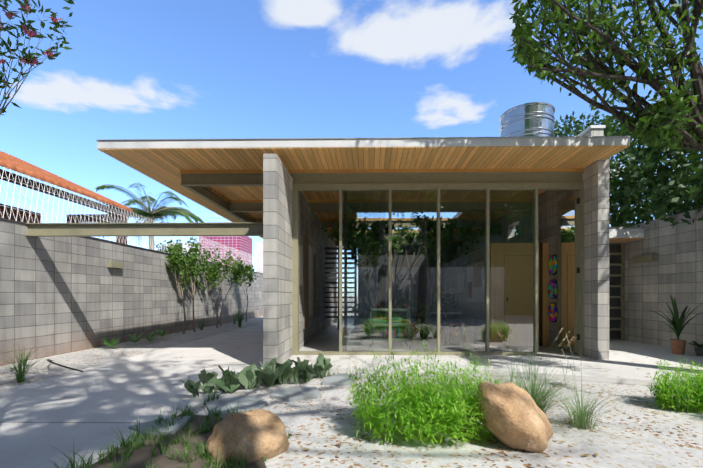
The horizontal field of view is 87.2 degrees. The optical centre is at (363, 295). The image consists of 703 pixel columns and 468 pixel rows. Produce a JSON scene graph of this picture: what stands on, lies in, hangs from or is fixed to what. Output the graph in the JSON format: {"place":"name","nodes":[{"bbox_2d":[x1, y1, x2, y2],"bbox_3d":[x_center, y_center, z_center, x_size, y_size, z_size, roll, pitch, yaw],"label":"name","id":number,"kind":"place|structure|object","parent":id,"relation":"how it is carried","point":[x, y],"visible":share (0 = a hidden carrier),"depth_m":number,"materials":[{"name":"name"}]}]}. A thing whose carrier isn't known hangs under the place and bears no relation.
{"place":"outdoors","nodes":[
{"label":"outdoors","id":0,"kind":"place"},
{"bbox_2d":[0,203,40,222],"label":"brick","id":1,"kind":"object","parent":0,"point":[24,219],"depth_m":9.08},
{"bbox_2d":[0,0,73,114],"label":"pink tree","id":2,"kind":"object","parent":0,"point":[29,26],"depth_m":2.62,"materials":[{"name":"plant"}]},
{"bbox_2d":[0,169,127,243],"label":"trusses","id":3,"kind":"object","parent":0,"point":[55,190],"visible":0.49,"depth_m":9.55,"materials":[{"name":"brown wood"}]},
{"bbox_2d":[0,151,132,211],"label":"neighbour roof","id":4,"kind":"structure","parent":3,"relation":"on","point":[8,161],"depth_m":9.06,"materials":[{"name":"orange tile"}]},
{"bbox_2d":[96,200,132,216],"bbox_3d":[-8.644,-3.234,11.046,3.550,1.751,0.001,0,0,1],"label":"roof edge","id":5,"kind":"object","parent":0,"point":[119,208],"visible":0.2,"depth_m":11.03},
{"bbox_2d":[0,323,262,467],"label":"driveway","id":6,"kind":"structure","parent":0,"point":[86,409],"depth_m":4.06,"materials":[{"name":"concrete"}]},
{"bbox_2d":[95,182,204,249],"bbox_3d":[-12.689,-2.172,22.081,6.112,8.636,6.180,0,0,1],"label":"palm","id":7,"kind":"object","parent":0,"point":[160,215],"depth_m":22.02,"materials":[{"name":"green plant"}]},
{"bbox_2d":[0,296,702,467],"bbox_3d":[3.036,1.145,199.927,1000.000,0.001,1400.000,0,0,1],"label":"ground","id":8,"kind":"structure","parent":0,"point":[322,428],"depth_m":3.12,"materials":[{"name":"beige sand"}]},
{"bbox_2d":[47,359,83,371],"bbox_3d":[-4.797,1.052,5.775,1.551,0.140,0.266,0,0,37],"label":"fallen branch","id":9,"kind":"object","parent":8,"relation":"on","point":[50,361],"visible":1,"depth_m":5.43,"materials":[{"name":"black wood"}]},
{"bbox_2d":[0,304,248,382],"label":"grass tufts","id":10,"kind":"object","parent":8,"relation":"on","point":[19,375],"visible":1,"depth_m":4.96,"materials":[{"name":"green plant"}]},
{"bbox_2d":[0,219,262,365],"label":"wall","id":11,"kind":"structure","parent":8,"relation":"on","point":[71,294],"depth_m":7.98,"materials":[{"name":"grey concrete"}]},
{"bbox_2d":[0,217,262,273],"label":"wall cap","id":12,"kind":"object","parent":11,"relation":"on","point":[98,238],"visible":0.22,"depth_m":8.63,"materials":[{"name":"grey concrete"}]},
{"bbox_2d":[0,166,262,272],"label":"lattice","id":13,"kind":"object","parent":12,"relation":"on","point":[172,237],"visible":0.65,"depth_m":8.36,"materials":[{"name":"white metal"}]},
{"bbox_2d":[107,254,656,268],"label":"wall lights","id":14,"kind":"object","parent":11,"relation":"attached to","point":[636,259],"depth_m":8.39,"materials":[{"name":"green metal"}]},
{"bbox_2d":[101,329,169,346],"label":"low plants","id":15,"kind":"object","parent":8,"relation":"on","point":[133,338],"visible":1,"depth_m":8.81,"materials":[{"name":"green plant"}]},
{"bbox_2d":[89,414,265,467],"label":"earth patch","id":16,"kind":"object","parent":8,"relation":"on","point":[142,455],"visible":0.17,"depth_m":2.64,"materials":[{"name":"brown soil"}]},
{"bbox_2d":[206,409,289,464],"bbox_3d":[-0.846,1.014,2.702,0.500,0.345,0.543,0,0,43],"label":"boulder","id":17,"kind":"object","parent":16,"relation":"on","point":[257,432],"visible":0.96,"depth_m":2.56,"materials":[{"name":"beige stone"}]},
{"bbox_2d":[156,237,257,333],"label":"trees","id":18,"kind":"object","parent":8,"relation":"on","point":[177,254],"depth_m":12.86,"materials":[{"name":"green plant"}]},
{"bbox_2d":[167,242,262,272],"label":"buildings","id":19,"kind":"structure","parent":8,"relation":"on","point":[259,249],"depth_m":170.73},
{"bbox_2d":[199,236,251,267],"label":"building","id":20,"kind":"structure","parent":8,"relation":"on","point":[242,243],"depth_m":150.91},
{"bbox_2d":[129,373,355,435],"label":"stepping stones","id":21,"kind":"object","parent":8,"relation":"on","point":[249,402],"visible":0.65,"depth_m":3.88,"materials":[{"name":"grey stone"}]},
{"bbox_2d":[180,353,334,396],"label":"leafy ground plants","id":22,"kind":"object","parent":8,"relation":"on","point":[272,372],"visible":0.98,"depth_m":4.57,"materials":[{"name":"green plant"}]},
{"bbox_2d":[46,346,569,467],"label":"lawn grass","id":23,"kind":"structure","parent":8,"relation":"on","point":[159,443],"depth_m":2.76,"materials":[{"name":"green plant"}]},
{"bbox_2d":[337,301,352,310],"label":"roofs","id":24,"kind":"structure","parent":8,"relation":"on","point":[343,305],"depth_m":27.98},
{"bbox_2d":[398,385,439,415],"bbox_3d":[0.565,1.003,3.637,0.448,0.266,0.438,0,0,1],"label":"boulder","id":25,"kind":"object","parent":8,"relation":"on","point":[420,398],"visible":0.04,"depth_m":3.53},
{"bbox_2d":[299,321,579,355],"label":"interior floor","id":26,"kind":"structure","parent":8,"relation":"on","point":[327,339],"depth_m":7.79,"materials":[{"name":"concrete"}]},
{"bbox_2d":[358,239,441,324],"bbox_3d":[1.328,-0.544,13.381,3.020,3.230,0.100,0,0,1],"label":"tree","id":27,"kind":"object","parent":26,"relation":"on","point":[425,290],"depth_m":13.33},
{"bbox_2d":[352,329,503,351],"bbox_3d":[1.270,1.067,9.351,2.930,0.008,5.160,0,0,1],"label":"interior garden","id":28,"kind":"object","parent":26,"relation":"on","point":[464,348],"depth_m":8.07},
{"bbox_2d":[351,324,372,335],"bbox_3d":[-0.019,0.916,9.963,0.562,0.308,0.476,0,0,-27],"label":"armchair","id":29,"kind":"object","parent":28,"relation":"on","point":[360,330],"depth_m":9.79,"materials":[{"name":"fabric"}]},
{"bbox_2d":[370,306,409,343],"bbox_3d":[0.548,0.616,7.592,0.800,0.810,0.400,0,0,1],"label":"trolley frame","id":30,"kind":"object","parent":28,"relation":"on","point":[396,325],"depth_m":7.39,"materials":[{"name":"green metal"}]},
{"bbox_2d":[373,317,405,337],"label":"books","id":31,"kind":"object","parent":30,"relation":"in","point":[394,331],"depth_m":7.42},
{"bbox_2d":[373,304,407,307],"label":"trolley pots","id":32,"kind":"object","parent":30,"relation":"on","point":[405,305],"depth_m":7.53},
{"bbox_2d":[348,309,457,343],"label":"ferns","id":33,"kind":"object","parent":28,"relation":"on","point":[424,336],"depth_m":8.66,"materials":[{"name":"green plant"}]},
{"bbox_2d":[405,275,415,343],"bbox_3d":[1.079,0.294,8.334,0.260,1.545,0.214,0,0,1],"label":"floor lamp","id":34,"kind":"object","parent":28,"relation":"on","point":[410,278],"depth_m":8.31,"materials":[{"name":"black metal"}]},
{"bbox_2d":[430,312,460,337],"bbox_3d":[2.053,0.744,9.219,0.760,0.655,0.760,0,0,1],"label":"round table","id":35,"kind":"object","parent":28,"relation":"on","point":[445,316],"depth_m":9.21,"materials":[{"name":"black paint"}]},
{"bbox_2d":[449,322,465,340],"bbox_3d":[2.194,0.846,8.617,0.340,0.450,0.340,0,0,1],"label":"stool","id":36,"kind":"object","parent":28,"relation":"on","point":[456,323],"depth_m":8.61,"materials":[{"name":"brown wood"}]},
{"bbox_2d":[444,247,484,342],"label":"interior wall","id":37,"kind":"structure","parent":26,"relation":"on","point":[479,315],"depth_m":9.94,"materials":[{"name":"grey concrete"}]},
{"bbox_2d":[457,260,483,301],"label":"picture frames","id":38,"kind":"structure","parent":37,"relation":"attached to","point":[481,294],"depth_m":9.28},
{"bbox_2d":[468,266,481,296],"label":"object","id":39,"kind":"object","parent":38,"relation":"in","point":[474,281],"depth_m":8.91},
{"bbox_2d":[490,243,548,345],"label":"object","id":40,"kind":"object","parent":37,"relation":"attached to","point":[543,297],"visible":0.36,"depth_m":7.88,"materials":[{"name":"brown wood"}]},
{"bbox_2d":[263,154,625,364],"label":"house walls","id":41,"kind":"structure","parent":8,"relation":"on","point":[277,257],"depth_m":6.31,"materials":[{"name":"grey concrete"}]},
{"bbox_2d":[25,172,583,246],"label":"steel beams","id":42,"kind":"structure","parent":41,"relation":"attached to","point":[198,183],"depth_m":6.68,"materials":[{"name":"grey metal"}]},
{"bbox_2d":[180,168,582,241],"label":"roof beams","id":43,"kind":"structure","parent":42,"relation":"on","point":[385,171],"depth_m":6.70,"materials":[{"name":"brown wood"}]},
{"bbox_2d":[299,245,311,314],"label":"textiles","id":44,"kind":"object","parent":41,"relation":"attached to","point":[301,272],"visible":0.93,"depth_m":8.47,"materials":[{"name":"fabric"}]},
{"bbox_2d":[303,233,315,328],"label":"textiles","id":45,"kind":"object","parent":41,"relation":"attached to","point":[305,281],"visible":1,"depth_m":8.00,"materials":[{"name":"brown fabric"}]},
{"bbox_2d":[325,232,356,329],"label":"louvres","id":46,"kind":"object","parent":41,"relation":"attached to","point":[334,253],"visible":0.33,"depth_m":11.57,"materials":[{"name":"grey metal"}]},
{"bbox_2d":[98,145,629,239],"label":"ceiling","id":47,"kind":"structure","parent":41,"relation":"on","point":[164,166],"depth_m":6.28,"materials":[{"name":"brown wood"}]},
{"bbox_2d":[97,137,629,230],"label":"roof slab","id":48,"kind":"structure","parent":47,"relation":"on","point":[447,142],"depth_m":5.70,"materials":[{"name":"grey concrete"}]},
{"bbox_2d":[96,136,630,140],"bbox_3d":[0.051,-2.431,11.318,8.260,0.012,11.265,0,0,1],"label":"roof flashing","id":49,"kind":"object","parent":48,"relation":"attached to","point":[359,138],"visible":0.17,"depth_m":5.69,"materials":[{"name":"grey metal"}]},
{"bbox_2d":[500,102,554,136],"bbox_3d":[3.762,-3.469,8.492,1.160,1.520,1.160,0,0,1],"label":"water tank","id":50,"kind":"object","parent":48,"relation":"on","point":[533,119],"visible":0.35,"depth_m":8.00,"materials":[{"name":"silver metal"}]},
{"bbox_2d":[292,183,584,355],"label":"glazing frames","id":51,"kind":"structure","parent":41,"relation":"attached to","point":[579,263],"depth_m":6.65,"materials":[{"name":"beige metal"}]},
{"bbox_2d":[342,189,574,351],"bbox_3d":[1.822,-0.454,6.764,4.377,2.930,0.643,0,0,-8],"label":"glass","id":52,"kind":"object","parent":51,"relation":"attached to","point":[567,266],"visible":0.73,"depth_m":6.69,"materials":[{"name":"clear glass"}]},
{"bbox_2d":[548,279,557,298],"bbox_3d":[3.939,-0.139,7.639,0.035,0.420,0.420,0,0,1],"label":"stained disc","id":53,"kind":"object","parent":41,"relation":"attached to","point":[552,288],"visible":0.85,"depth_m":7.60,"materials":[{"name":"multicoloured glass"}]},
{"bbox_2d":[548,255,557,274],"bbox_3d":[3.939,-0.639,7.639,0.035,0.420,0.420,0,0,1],"label":"stained disc","id":54,"kind":"object","parent":41,"relation":"attached to","point":[552,265],"visible":0.77,"depth_m":7.60,"materials":[{"name":"multicoloured glass"}]},
{"bbox_2d":[548,302,557,321],"bbox_3d":[3.939,0.341,7.639,0.035,0.420,0.420,0,0,1],"label":"stained disc","id":55,"kind":"object","parent":41,"relation":"attached to","point":[552,312],"visible":0.81,"depth_m":7.60,"materials":[{"name":"multicoloured glass"}]},
{"bbox_2d":[577,198,579,339],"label":"door hinges","id":56,"kind":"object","parent":41,"relation":"attached to","point":[578,269],"depth_m":6.63,"materials":[{"name":"black metal"}]},
{"bbox_2d":[582,128,603,135],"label":"wall","id":57,"kind":"structure","parent":41,"relation":"attached to","point":[596,132],"depth_m":9.06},
{"bbox_2d":[577,125,605,135],"bbox_3d":[5.773,-4.144,10.446,0.360,0.070,2.830,0,0,1],"label":"cap","id":58,"kind":"object","parent":57,"relation":"on","point":[591,127],"visible":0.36,"depth_m":9.06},
{"bbox_2d":[609,243,624,339],"bbox_3d":[5.949,-0.104,8.928,0.700,2.400,0.080,0,0,1],"label":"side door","id":59,"kind":"structure","parent":41,"relation":"attached to","point":[614,280],"depth_m":8.95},
{"bbox_2d":[609,229,643,241],"bbox_3d":[5.229,-1.391,8.569,2.130,0.215,0.600,0,0,1],"label":"canopy","id":60,"kind":"object","parent":41,"relation":"attached to","point":[626,233],"depth_m":8.26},
{"bbox_2d":[261,340,702,386],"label":"apron","id":61,"kind":"object","parent":8,"relation":"on","point":[622,366],"visible":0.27,"depth_m":5.85,"materials":[{"name":"concrete"}]},
{"bbox_2d":[301,342,698,466],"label":"leaf litter","id":62,"kind":"object","parent":61,"relation":"on","point":[596,454],"visible":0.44,"depth_m":4.36,"materials":[{"name":"brown plant"}]},
{"bbox_2d":[670,339,686,354],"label":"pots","id":63,"kind":"object","parent":61,"relation":"on","point":[678,346],"visible":1,"depth_m":6.74,"materials":[{"name":"ceramic"}]},
{"bbox_2d":[475,382,552,452],"bbox_3d":[1.137,0.897,2.867,0.428,0.626,0.550,-38,6,-7],"label":"boulder","id":64,"kind":"object","parent":8,"relation":"on","point":[515,417],"visible":0.94,"depth_m":2.69,"materials":[{"name":"beige stone"}]},
{"bbox_2d":[343,340,702,448],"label":"shrubs","id":65,"kind":"object","parent":8,"relation":"on","point":[371,413],"depth_m":2.97,"materials":[{"name":"green plant"}]},
{"bbox_2d":[515,73,702,235],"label":"tree","id":66,"kind":"object","parent":8,"relation":"on","point":[660,194],"depth_m":8.81,"materials":[{"name":"green plant"}]},
{"bbox_2d":[625,208,702,350],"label":"wall","id":67,"kind":"structure","parent":8,"relation":"on","point":[675,270],"depth_m":7.79,"materials":[{"name":"grey concrete"}]},
{"bbox_2d":[0,0,702,295],"label":"sky","id":68,"kind":"structure","parent":0,"point":[132,69],"materials":[{"name":"blue"}]},
{"bbox_2d":[321,212,502,337],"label":"trees","id":69,"kind":"object","parent":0,"point":[419,235],"depth_m":10.26,"materials":[{"name":"green plant"}]},
{"bbox_2d":[392,211,451,316],"bbox_3d":[1.505,-1.124,9.500,1.750,4.400,1.432,0,0,1],"label":"tree","id":70,"kind":"object","parent":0,"point":[408,235],"depth_m":9.75,"materials":[{"name":"brown plant"}]},
{"bbox_2d":[423,325,667,430],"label":"ornamental grass","id":71,"kind":"object","parent":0,"point":[579,415],"depth_m":3.29,"materials":[{"name":"green plant"}]},
{"bbox_2d":[455,319,580,358],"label":"plumes","id":72,"kind":"object","parent":71,"relation":"attached to","point":[526,339],"visible":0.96,"depth_m":3.31,"materials":[{"name":"plant"}]},
{"bbox_2d":[507,0,702,170],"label":"tree","id":73,"kind":"object","parent":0,"point":[664,131],"depth_m":4.70,"materials":[{"name":"green plant"}]},
{"bbox_2d":[694,347,702,355],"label":"dark pots","id":74,"kind":"object","parent":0,"point":[698,351],"visible":0.98,"depth_m":6.57,"materials":[{"name":"grey"}]},
{"bbox_2d":[653,295,702,346],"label":"pot leaves","id":75,"kind":"object","parent":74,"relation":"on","point":[676,323],"visible":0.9,"depth_m":6.80,"materials":[{"name":"green plant"}]}
]}

